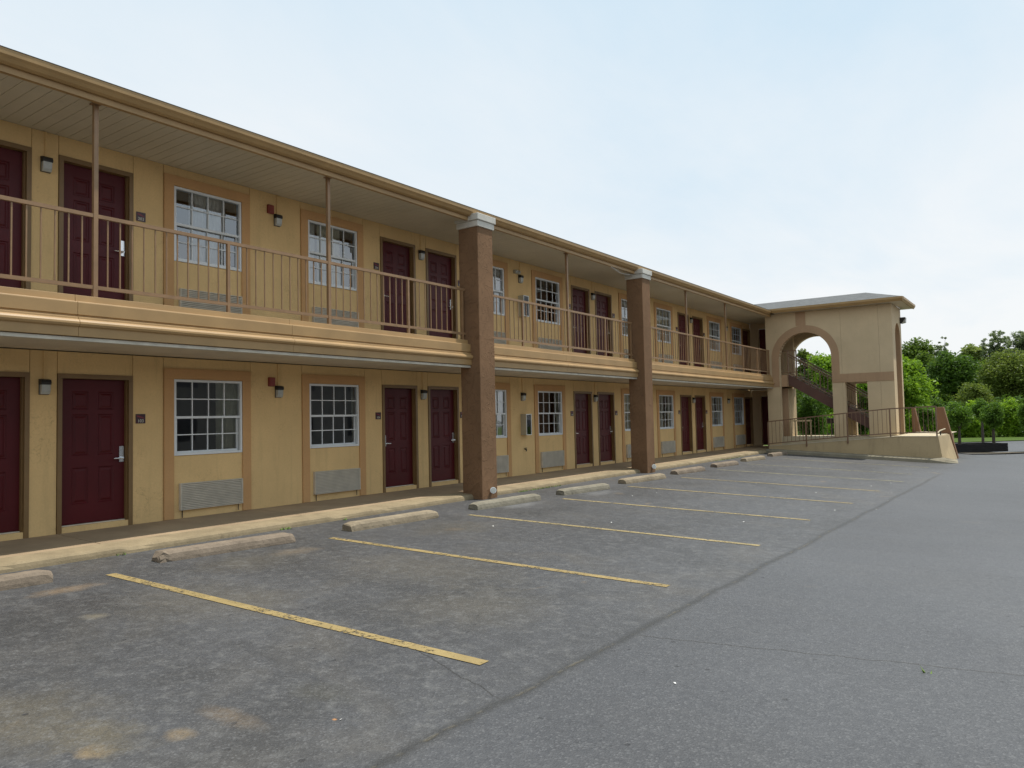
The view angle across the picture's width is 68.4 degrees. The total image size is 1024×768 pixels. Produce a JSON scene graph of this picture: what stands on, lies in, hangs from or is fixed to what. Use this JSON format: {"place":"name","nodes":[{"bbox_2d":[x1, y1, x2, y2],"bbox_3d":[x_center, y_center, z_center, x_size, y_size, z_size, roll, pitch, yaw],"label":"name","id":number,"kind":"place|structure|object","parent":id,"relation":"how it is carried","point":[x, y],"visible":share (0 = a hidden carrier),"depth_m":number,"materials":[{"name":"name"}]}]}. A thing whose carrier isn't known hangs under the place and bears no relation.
{"place":"outdoors","nodes":[
{"label":"outdoors","id":0,"kind":"place"},
{"bbox_2d":[0,446,768,557],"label":"walkway","id":1,"kind":"structure","parent":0,"point":[18,547],"depth_m":11.76,"materials":[{"name":"concrete"}]},
{"bbox_2d":[0,440,1023,767],"bbox_3d":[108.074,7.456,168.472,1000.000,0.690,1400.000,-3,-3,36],"label":"parking lot","id":2,"kind":"structure","parent":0,"point":[820,632],"depth_m":5.71,"materials":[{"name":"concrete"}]},
{"bbox_2d":[0,570,52,590],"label":"wheel stop","id":3,"kind":"object","parent":2,"relation":"on","point":[21,579],"visible":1,"depth_m":7.42,"materials":[{"name":"concrete"}]},
{"bbox_2d":[152,532,295,562],"bbox_3d":[-3.504,1.995,9.286,0.269,0.132,1.777,-4,-4,41],"label":"wheel stop","id":4,"kind":"object","parent":2,"relation":"on","point":[201,550],"visible":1,"depth_m":9.12,"materials":[{"name":"concrete"}]},
{"bbox_2d":[107,573,487,664],"bbox_3d":[-2.218,1.946,6.520,4.970,0.099,0.112,-3,-3,35],"label":"parking line","id":5,"kind":"object","parent":2,"relation":"on","point":[457,656],"visible":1,"depth_m":6.05,"materials":[{"name":"yellow paint"}]},
{"bbox_2d":[0,449,765,573],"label":"kerb","id":6,"kind":"structure","parent":2,"relation":"on","point":[40,559],"depth_m":10.83,"materials":[{"name":"concrete"}]},
{"bbox_2d":[0,45,774,540],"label":"motel wing","id":7,"kind":"structure","parent":2,"relation":"on","point":[94,275],"depth_m":12.62,"materials":[{"name":"paint"}]},
{"bbox_2d":[0,371,29,540],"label":"door","id":8,"kind":"structure","parent":7,"relation":"in","point":[14,386],"depth_m":9.60,"materials":[{"name":"red paint"}]},
{"bbox_2d":[0,140,31,289],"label":"door","id":9,"kind":"structure","parent":7,"relation":"in","point":[15,159],"depth_m":9.75,"materials":[{"name":"red paint"}]},
{"bbox_2d":[38,350,51,394],"bbox_3d":[-6.101,-0.152,9.837,0.088,0.579,0.124,-3,-3,36],"label":"wall lamp","id":10,"kind":"object","parent":7,"relation":"attached to","point":[44,384],"visible":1,"depth_m":9.82,"materials":[{"name":"glass"}]},
{"bbox_2d":[40,131,52,172],"bbox_3d":[-6.163,-3.082,9.975,0.088,0.547,0.124,-3,-3,36],"label":"wall lamp","id":11,"kind":"object","parent":7,"relation":"attached to","point":[46,162],"visible":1,"depth_m":9.95,"materials":[{"name":"glass"}]},
{"bbox_2d":[56,373,132,533],"bbox_3d":[-5.777,0.934,10.397,0.166,2.120,1.005,-3,-3,36],"label":"door","id":12,"kind":"structure","parent":7,"relation":"in","point":[94,436],"depth_m":10.41,"materials":[{"name":"red paint"}]},
{"bbox_2d":[57,155,133,300],"bbox_3d":[-5.840,-2.012,10.534,0.166,2.120,1.005,-3,-3,36],"label":"door","id":13,"kind":"structure","parent":7,"relation":"in","point":[115,186],"depth_m":10.53,"materials":[{"name":"red paint"}]},
{"bbox_2d":[136,211,145,221],"bbox_3d":[-5.430,-2.444,11.013,0.012,0.134,0.138,-3,-3,36],"label":"room sign","id":14,"kind":"object","parent":7,"relation":"attached to","point":[141,216],"visible":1,"depth_m":11.01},
{"bbox_2d":[174,379,241,455],"bbox_3d":[-4.772,0.546,11.792,0.137,1.199,1.165,-3,-3,36],"label":"window","id":15,"kind":"structure","parent":7,"relation":"in","point":[228,399],"depth_m":12.04,"materials":[{"name":"white plastic"}]},
{"bbox_2d":[174,186,241,271],"bbox_3d":[-4.835,-2.400,11.930,0.136,1.199,1.165,-3,-3,36],"label":"window","id":16,"kind":"structure","parent":7,"relation":"in","point":[207,217],"depth_m":11.96,"materials":[{"name":"white plastic"}]},
{"bbox_2d":[179,288,241,313],"bbox_3d":[-4.732,-1.238,11.856,0.055,0.400,1.070,-3,-3,36],"label":"air conditioner grille","id":17,"kind":"object","parent":7,"relation":"attached to","point":[204,296],"visible":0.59,"depth_m":11.80,"materials":[{"name":"grey metal"}]},
{"bbox_2d":[179,478,242,517],"bbox_3d":[-4.668,1.765,11.716,0.055,0.515,1.070,-3,-3,36],"label":"air conditioner grille","id":18,"kind":"object","parent":7,"relation":"attached to","point":[202,494],"visible":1,"depth_m":11.68,"materials":[{"name":"grey metal"}]},
{"bbox_2d":[274,195,282,226],"bbox_3d":[-4.023,-2.988,12.950,0.088,0.547,0.124,-3,-3,36],"label":"wall lamp","id":19,"kind":"object","parent":7,"relation":"attached to","point":[278,218],"visible":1,"depth_m":12.93,"materials":[{"name":"glass"}]},
{"bbox_2d":[275,364,283,397],"bbox_3d":[-3.961,-0.058,12.813,0.088,0.579,0.124,-3,-3,36],"label":"wall lamp","id":20,"kind":"object","parent":7,"relation":"attached to","point":[279,391],"visible":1,"depth_m":12.80,"materials":[{"name":"glass"}]},
{"bbox_2d":[308,220,356,290],"bbox_3d":[-3.358,-2.336,13.986,0.139,1.199,1.168,-3,-3,36],"label":"window","id":21,"kind":"structure","parent":7,"relation":"in","point":[321,227],"depth_m":13.95,"materials":[{"name":"white plastic"}]},
{"bbox_2d":[309,384,358,447],"bbox_3d":[-3.293,0.610,13.849,0.137,1.199,1.171,-3,-3,36],"label":"window","id":22,"kind":"structure","parent":7,"relation":"in","point":[354,400],"depth_m":14.05,"materials":[{"name":"white plastic"}]},
{"bbox_2d":[312,307,358,326],"bbox_3d":[-3.253,-1.174,13.913,0.055,0.400,1.070,-3,-3,36],"label":"air conditioner grille","id":23,"kind":"object","parent":7,"relation":"attached to","point":[336,321],"visible":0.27,"depth_m":13.93,"materials":[{"name":"grey metal"}]},
{"bbox_2d":[313,468,360,500],"bbox_3d":[-3.189,1.830,13.772,0.055,0.515,1.070,-3,-3,36],"label":"air conditioner grille","id":24,"kind":"object","parent":7,"relation":"attached to","point":[331,481],"visible":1,"depth_m":13.73,"materials":[{"name":"grey metal"}]},
{"bbox_2d":[380,236,416,333],"bbox_3d":[-2.366,-1.860,15.366,0.166,2.120,1.005,-3,-3,36],"label":"door","id":25,"kind":"structure","parent":7,"relation":"in","point":[396,257],"depth_m":15.42,"materials":[{"name":"red paint"}]},
{"bbox_2d":[382,385,418,492],"bbox_3d":[-2.303,1.086,15.228,0.166,2.120,1.005,-3,-3,36],"label":"door","id":26,"kind":"structure","parent":7,"relation":"in","point":[399,402],"depth_m":15.29,"materials":[{"name":"red paint"}]},
{"bbox_2d":[418,234,424,259],"bbox_3d":[-1.906,-2.895,15.894,0.088,0.547,0.124,-3,-3,36],"label":"wall lamp","id":27,"kind":"object","parent":7,"relation":"attached to","point":[421,254],"visible":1,"depth_m":15.86,"materials":[{"name":"glass"}]},
{"bbox_2d":[425,248,457,338],"bbox_3d":[-1.583,-1.826,16.454,0.166,2.120,1.005,-3,-3,36],"label":"door","id":28,"kind":"structure","parent":7,"relation":"in","point":[441,267],"depth_m":16.53,"materials":[{"name":"red paint"}]},
{"bbox_2d":[428,386,460,486],"bbox_3d":[-1.520,1.120,16.316,0.166,2.120,1.005,-3,-3,36],"label":"door","id":29,"kind":"structure","parent":7,"relation":"in","point":[443,402],"depth_m":16.38,"materials":[{"name":"red paint"}]},
{"bbox_2d":[493,266,504,315],"bbox_3d":[-0.579,-2.214,17.850,0.139,1.199,1.171,-3,-3,36],"label":"window","id":30,"kind":"structure","parent":7,"relation":"in","point":[498,273],"depth_m":18.26,"materials":[{"name":"white plastic"}]},
{"bbox_2d":[494,331,505,343],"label":"air conditioner grille","id":31,"kind":"object","parent":7,"relation":"attached to","point":[498,341],"visible":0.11,"depth_m":18.02,"materials":[{"name":"grey metal"}]},
{"bbox_2d":[495,390,506,437],"bbox_3d":[-0.516,0.732,17.711,0.138,1.199,1.168,-3,-3,36],"label":"window","id":32,"kind":"structure","parent":7,"relation":"in","point":[501,416],"depth_m":18.11,"materials":[{"name":"white plastic"}]},
{"bbox_2d":[497,455,508,472],"bbox_3d":[-0.410,1.952,17.635,0.055,0.515,1.070,-3,-3,36],"label":"air conditioner grille","id":33,"kind":"object","parent":7,"relation":"attached to","point":[502,463],"visible":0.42,"depth_m":17.89,"materials":[{"name":"grey metal"}]},
{"bbox_2d":[518,295,528,316],"bbox_3d":[0.290,-1.941,18.809,0.173,0.520,0.230,-3,-3,36],"label":"extinguisher cabinet","id":34,"kind":"object","parent":7,"relation":"attached to","point":[523,297],"visible":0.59,"depth_m":18.74,"materials":[{"name":"metal"}]},
{"bbox_2d":[521,414,531,434],"bbox_3d":[0.353,1.005,18.671,0.173,0.520,0.230,-3,-3,36],"label":"extinguisher cabinet","id":35,"kind":"object","parent":7,"relation":"attached to","point":[526,424],"visible":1,"depth_m":18.60,"materials":[{"name":"metal"}]},
{"bbox_2d":[535,277,559,324],"bbox_3d":[0.900,-2.149,19.906,0.139,1.199,1.168,-3,-3,36],"label":"window","id":36,"kind":"structure","parent":7,"relation":"in","point":[557,303],"depth_m":20.02,"materials":[{"name":"white plastic"}]},
{"bbox_2d":[538,337,561,350],"bbox_3d":[1.004,-0.987,19.832,0.055,0.400,1.070,-3,-3,36],"label":"air conditioner grille","id":37,"kind":"object","parent":7,"relation":"attached to","point":[548,346],"visible":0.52,"depth_m":19.83,"materials":[{"name":"grey metal"}]},
{"bbox_2d":[538,391,562,435],"bbox_3d":[0.964,0.797,19.770,0.139,1.199,1.168,-3,-3,36],"label":"window","id":38,"kind":"structure","parent":7,"relation":"in","point":[557,395],"depth_m":20.15,"materials":[{"name":"white plastic"}]},
{"bbox_2d":[540,450,564,471],"bbox_3d":[1.069,2.016,19.692,0.055,0.515,1.070,-3,-3,36],"label":"air conditioner grille","id":39,"kind":"object","parent":7,"relation":"attached to","point":[551,458],"visible":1,"depth_m":19.63,"materials":[{"name":"grey metal"}]},
{"bbox_2d":[571,285,590,353],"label":"door","id":40,"kind":"structure","parent":7,"relation":"in","point":[580,297],"depth_m":21.42,"materials":[{"name":"red paint"}]},
{"bbox_2d":[573,391,593,467],"bbox_3d":[1.954,1.272,21.148,0.166,2.120,1.005,-3,-3,36],"label":"door","id":41,"kind":"structure","parent":7,"relation":"in","point":[583,411],"depth_m":21.26,"materials":[{"name":"red paint"}]},
{"bbox_2d":[595,291,612,356],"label":"door","id":42,"kind":"structure","parent":7,"relation":"in","point":[603,302],"depth_m":22.50,"materials":[{"name":"red paint"}]},
{"bbox_2d":[597,392,615,464],"bbox_3d":[2.737,1.306,22.236,0.166,2.120,1.006,-3,-3,36],"label":"door","id":43,"kind":"structure","parent":7,"relation":"in","point":[606,405],"depth_m":22.36,"materials":[{"name":"red paint"}]},
{"bbox_2d":[621,299,627,336],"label":"window","id":44,"kind":"structure","parent":7,"relation":"in","point":[623,302],"depth_m":23.61,"materials":[{"name":"white plastic"}]},
{"bbox_2d":[624,394,630,430],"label":"window","id":45,"kind":"structure","parent":7,"relation":"in","point":[626,396],"depth_m":23.47,"materials":[{"name":"white plastic"}]},
{"bbox_2d":[656,307,670,343],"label":"window","id":46,"kind":"structure","parent":7,"relation":"in","point":[666,314],"depth_m":26.03,"materials":[{"name":"white plastic"}]},
{"bbox_2d":[659,395,673,428],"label":"window","id":47,"kind":"structure","parent":7,"relation":"in","point":[670,412],"depth_m":25.87,"materials":[{"name":"white plastic"}]},
{"bbox_2d":[661,441,675,456],"bbox_3d":[5.326,2.203,25.611,0.055,0.515,1.070,-3,-3,36],"label":"air conditioner grille","id":48,"kind":"object","parent":7,"relation":"attached to","point":[668,446],"visible":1,"depth_m":25.56,"materials":[{"name":"grey metal"}]},
{"bbox_2d":[677,312,689,365],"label":"door","id":49,"kind":"structure","parent":7,"relation":"in","point":[680,316],"depth_m":27.30,"materials":[{"name":"red paint"}]},
{"bbox_2d":[680,395,692,454],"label":"door","id":50,"kind":"structure","parent":7,"relation":"in","point":[685,400],"depth_m":27.23,"materials":[{"name":"red paint"}]},
{"bbox_2d":[692,316,703,366],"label":"door","id":51,"kind":"structure","parent":7,"relation":"in","point":[697,325],"depth_m":28.47,"materials":[{"name":"red paint"}]},
{"bbox_2d":[695,395,706,452],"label":"door","id":52,"kind":"structure","parent":7,"relation":"in","point":[700,406],"depth_m":28.34,"materials":[{"name":"red paint"}]},
{"bbox_2d":[709,321,719,351],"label":"window","id":53,"kind":"structure","parent":7,"relation":"in","point":[716,327],"depth_m":29.89,"materials":[{"name":"white plastic"}]},
{"bbox_2d":[711,397,722,425],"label":"window","id":54,"kind":"structure","parent":7,"relation":"in","point":[718,409],"depth_m":29.80,"materials":[{"name":"white plastic"}]},
{"bbox_2d":[713,436,724,450],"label":"air conditioner grille","id":55,"kind":"object","parent":7,"relation":"attached to","point":[718,441],"visible":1,"depth_m":29.39,"materials":[{"name":"grey metal"}]},
{"bbox_2d":[732,327,740,354],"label":"window","id":56,"kind":"structure","parent":7,"relation":"in","point":[735,328],"depth_m":31.74,"materials":[{"name":"white plastic"}]},
{"bbox_2d":[734,397,743,424],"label":"window","id":57,"kind":"structure","parent":7,"relation":"in","point":[740,400],"depth_m":31.81,"materials":[{"name":"white plastic"}]},
{"bbox_2d":[736,434,745,445],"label":"air conditioner grille","id":58,"kind":"object","parent":7,"relation":"attached to","point":[740,439],"visible":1,"depth_m":31.52,"materials":[{"name":"grey metal"}]},
{"bbox_2d":[742,329,750,372],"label":"door","id":59,"kind":"structure","parent":7,"relation":"in","point":[745,333],"depth_m":33.03,"materials":[{"name":"red paint"}]},
{"bbox_2d":[744,397,753,446],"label":"door","id":60,"kind":"structure","parent":7,"relation":"in","point":[748,400],"depth_m":32.84,"materials":[{"name":"red paint"}]},
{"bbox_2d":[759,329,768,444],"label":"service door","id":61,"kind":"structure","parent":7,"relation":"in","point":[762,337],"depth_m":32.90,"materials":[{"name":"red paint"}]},
{"bbox_2d":[342,510,438,531],"bbox_3d":[-1.820,2.066,11.473,0.250,0.132,1.780,-4,-4,38],"label":"wheel stop","id":62,"kind":"object","parent":2,"relation":"on","point":[376,522],"visible":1,"depth_m":11.28,"materials":[{"name":"concrete"}]},
{"bbox_2d":[330,537,669,586],"bbox_3d":[-0.465,2.030,8.776,4.881,0.116,0.119,-3,-3,35],"label":"parking line","id":63,"kind":"object","parent":2,"relation":"on","point":[559,570],"visible":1,"depth_m":8.41,"materials":[{"name":"yellow paint"}]},
{"bbox_2d":[468,493,540,509],"bbox_3d":[-0.105,2.142,13.770,0.247,0.132,1.841,-4,-4,39],"label":"wheel stop","id":64,"kind":"object","parent":2,"relation":"on","point":[500,502],"visible":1,"depth_m":13.57,"materials":[{"name":"concrete"}]},
{"bbox_2d":[556,483,609,495],"bbox_3d":[1.515,2.212,15.883,0.248,0.132,1.682,-4,-4,41],"label":"wheel stop","id":65,"kind":"object","parent":2,"relation":"on","point":[582,489],"visible":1,"depth_m":15.69,"materials":[{"name":"concrete"}]},
{"bbox_2d":[470,514,759,545],"bbox_3d":[1.236,2.114,11.037,4.760,0.130,0.111,-3,-3,35],"label":"parking line","id":66,"kind":"object","parent":2,"relation":"on","point":[623,531],"visible":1,"depth_m":10.74,"materials":[{"name":"yellow paint"}]},
{"bbox_2d":[618,473,665,483],"bbox_3d":[3.177,2.291,18.282,0.249,0.132,1.922,-4,-4,40],"label":"wheel stop","id":67,"kind":"object","parent":2,"relation":"on","point":[642,478],"visible":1,"depth_m":18.06,"materials":[{"name":"concrete"}]},
{"bbox_2d":[564,498,808,519],"bbox_3d":[2.870,2.198,13.308,4.601,0.142,0.122,-3,-3,35],"label":"parking line","id":68,"kind":"object","parent":2,"relation":"on","point":[689,509],"visible":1,"depth_m":13.16,"materials":[{"name":"yellow paint"}]},
{"bbox_2d":[670,466,705,474],"bbox_3d":[4.839,2.369,20.675,0.251,0.132,1.684,-4,-4,40],"label":"wheel stop","id":69,"kind":"object","parent":2,"relation":"on","point":[687,470],"visible":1,"depth_m":20.47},
{"bbox_2d":[710,461,738,467],"bbox_3d":[6.505,2.446,23.029,0.247,0.132,1.521,-4,-4,41],"label":"wheel stop","id":70,"kind":"object","parent":2,"relation":"on","point":[723,464],"visible":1,"depth_m":22.79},
{"bbox_2d":[627,486,852,503],"bbox_3d":[4.541,2.284,15.614,4.700,0.162,0.106,-3,-3,35],"label":"parking line","id":71,"kind":"object","parent":2,"relation":"on","point":[739,494],"visible":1,"depth_m":15.55,"materials":[{"name":"yellow paint"}]},
{"bbox_2d":[740,456,765,461],"bbox_3d":[8.175,2.526,25.521,0.249,0.132,1.621,-4,-4,40],"label":"wheel stop","id":72,"kind":"object","parent":2,"relation":"on","point":[748,459],"visible":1,"depth_m":25.25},
{"bbox_2d":[743,293,914,445],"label":"stair tower","id":73,"kind":"structure","parent":2,"relation":"on","point":[859,334],"depth_m":29.14,"materials":[{"name":"paint"}]},
{"bbox_2d":[789,420,811,435],"bbox_3d":[11.630,1.779,30.307,0.860,0.660,0.080,-3,-3,36],"label":"guard rail","id":74,"kind":"object","parent":73,"relation":"on","point":[791,421],"visible":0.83,"depth_m":30.35,"materials":[{"name":"brown metal"}]},
{"bbox_2d":[781,350,868,427],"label":"staircase","id":75,"kind":"structure","parent":73,"relation":"on","point":[810,388],"depth_m":30.10,"materials":[{"name":"red metal"}]},
{"bbox_2d":[766,449,957,463],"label":"ramp kerb","id":76,"kind":"structure","parent":2,"relation":"on","point":[887,457],"depth_m":27.34,"materials":[{"name":"concrete"}]},
{"bbox_2d":[769,407,958,458],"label":"ramp","id":77,"kind":"structure","parent":2,"relation":"on","point":[929,445],"depth_m":27.63,"materials":[{"name":"paint"}]},
{"bbox_2d":[767,406,937,446],"bbox_3d":[12.490,1.612,28.050,5.886,1.444,0.093,-3,-3,36],"label":"ramp railing","id":78,"kind":"object","parent":77,"relation":"on","point":[847,436],"visible":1,"depth_m":27.97,"materials":[{"name":"metal"}]},
{"bbox_2d":[910,404,935,431],"bbox_3d":[19.416,2.075,35.352,1.150,2.330,1.108,0,-3,-24],"label":"clipped tree","id":79,"kind":"object","parent":2,"relation":"on","point":[925,415],"visible":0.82,"depth_m":35.10,"materials":[{"name":"green plant"}]},
{"bbox_2d":[955,442,1007,452],"bbox_3d":[20.720,2.880,34.044,2.900,0.370,1.220,-1,-3,-14],"label":"planter","id":80,"kind":"object","parent":2,"relation":"on","point":[978,447],"visible":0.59,"depth_m":33.50,"materials":[{"name":"soil"}]},
{"bbox_2d":[945,401,974,444],"bbox_3d":[19.964,1.831,33.534,1.375,2.194,1.194,0,-3,-20],"label":"clipped tree","id":81,"kind":"object","parent":80,"relation":"in","point":[958,415],"visible":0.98,"depth_m":33.39,"materials":[{"name":"green plant"}]},
{"bbox_2d":[969,398,988,441],"bbox_3d":[24.935,2.029,39.943,1.231,2.686,1.090,-1,-3,-7],"label":"clipped tree","id":82,"kind":"object","parent":80,"relation":"in","point":[979,404],"visible":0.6,"depth_m":39.84,"materials":[{"name":"green plant"}]},
{"bbox_2d":[977,401,1004,442],"bbox_3d":[21.742,1.852,34.096,1.104,2.213,1.154,-3,-3,36],"label":"clipped tree","id":83,"kind":"object","parent":80,"relation":"in","point":[991,415],"visible":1,"depth_m":33.94,"materials":[{"name":"green plant"}]},
{"bbox_2d":[972,451,1023,453],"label":"mulch island","id":84,"kind":"structure","parent":2,"relation":"on","point":[1003,452],"depth_m":33.00,"materials":[{"name":"soil"}]},
{"bbox_2d":[1016,398,1023,430],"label":"clipped tree","id":85,"kind":"object","parent":84,"relation":"on","point":[1020,410],"visible":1,"depth_m":33.84,"materials":[{"name":"green plant"}]},
{"bbox_2d":[0,0,1023,367],"label":"sky","id":86,"kind":"structure","parent":0,"point":[750,151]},
{"bbox_2d":[797,426,1023,441],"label":"grass verge","id":87,"kind":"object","parent":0,"point":[975,439],"depth_m":48.95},
{"bbox_2d":[796,348,815,399],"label":"pale tree","id":88,"kind":"object","parent":87,"relation":"on","point":[802,353],"visible":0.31,"depth_m":77.03,"materials":[{"name":"green plant"}]},
{"bbox_2d":[857,396,868,434],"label":"dark tree","id":89,"kind":"object","parent":87,"relation":"on","point":[862,430],"visible":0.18,"depth_m":46.05,"materials":[{"name":"green plant"}]},
{"bbox_2d":[795,349,995,428],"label":"woods","id":90,"kind":"object","parent":87,"relation":"on","point":[943,398],"visible":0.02,"depth_m":74.83,"materials":[{"name":"green plant"}]},
{"bbox_2d":[856,354,939,420],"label":"maple tree","id":91,"kind":"object","parent":87,"relation":"on","point":[917,388],"visible":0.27,"depth_m":44.10,"materials":[{"name":"green plant"}]},
{"bbox_2d":[797,394,1023,436],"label":"undergrowth","id":92,"kind":"object","parent":87,"relation":"on","point":[940,404],"visible":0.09,"depth_m":58.65,"materials":[{"name":"green plant"}]},
{"bbox_2d":[905,409,927,433],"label":"shrub","id":93,"kind":"object","parent":87,"relation":"on","point":[907,416],"visible":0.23,"depth_m":52.97,"materials":[{"name":"green plant"}]},
{"bbox_2d":[902,337,936,366],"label":"broad tree","id":94,"kind":"object","parent":87,"relation":"on","point":[912,349],"visible":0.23,"depth_m":79.27,"materials":[{"name":"green plant"}]},
{"bbox_2d":[915,350,940,402],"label":"grey green tree","id":95,"kind":"object","parent":87,"relation":"on","point":[926,359],"visible":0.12,"depth_m":70.26,"materials":[{"name":"green plant"}]},
{"bbox_2d":[933,336,948,356],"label":"ragged tree","id":96,"kind":"object","parent":87,"relation":"on","point":[940,347],"visible":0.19,"depth_m":83.02,"materials":[{"name":"green plant"}]},
{"bbox_2d":[921,350,984,400],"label":"dark tree","id":97,"kind":"object","parent":87,"relation":"on","point":[950,371],"visible":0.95,"depth_m":64.00,"materials":[{"name":"green plant"}]},
{"bbox_2d":[961,400,986,437],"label":"shrub","id":98,"kind":"object","parent":87,"relation":"on","point":[973,431],"visible":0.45,"depth_m":52.35,"materials":[{"name":"green plant"}]},
{"bbox_2d":[959,343,988,362],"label":"pale tree","id":99,"kind":"object","parent":87,"relation":"on","point":[970,348],"visible":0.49,"depth_m":89.15,"materials":[{"name":"green plant"}]},
{"bbox_2d":[953,382,997,405],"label":"yellow green tree","id":100,"kind":"object","parent":87,"relation":"on","point":[973,391],"visible":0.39,"depth_m":57.74,"materials":[{"name":"green plant"}]},
{"bbox_2d":[976,404,1008,436],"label":"shrub","id":101,"kind":"object","parent":87,"relation":"on","point":[988,432],"visible":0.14,"depth_m":52.20,"materials":[{"name":"green plant"}]},
{"bbox_2d":[979,330,1011,365],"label":"sparse tree","id":102,"kind":"object","parent":87,"relation":"on","point":[998,340],"visible":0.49,"depth_m":79.85,"materials":[{"name":"green plant"}]},
{"bbox_2d":[974,347,1023,405],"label":"olive tree","id":103,"kind":"object","parent":87,"relation":"on","point":[1004,375],"visible":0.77,"depth_m":66.12,"materials":[{"name":"green plant"}]},
{"bbox_2d":[991,396,1021,436],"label":"shrub","id":104,"kind":"object","parent":87,"relation":"on","point":[1009,431],"visible":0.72,"depth_m":52.05,"materials":[{"name":"green plant"}]},
{"bbox_2d":[1006,330,1023,354],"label":"sparse tree","id":105,"kind":"object","parent":87,"relation":"on","point":[1019,344],"visible":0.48,"depth_m":82.72,"materials":[{"name":"green plant"}]},
{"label":"lawn","id":106,"kind":"structure","parent":0,"visible":0},
{"bbox_2d":[796,392,830,434],"bbox_3d":[14.863,1.603,37.615,2.100,3.162,2.043,-3,-3,36],"label":"evergreen bush","id":107,"kind":"object","parent":106,"relation":"on","point":[811,406],"visible":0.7,"depth_m":37.16,"materials":[{"name":"green plant"}]},
{"bbox_2d":[805,351,857,418],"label":"maple tree","id":108,"kind":"object","parent":106,"relation":"on","point":[822,362],"visible":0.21,"depth_m":43.08,"materials":[{"name":"green plant"}]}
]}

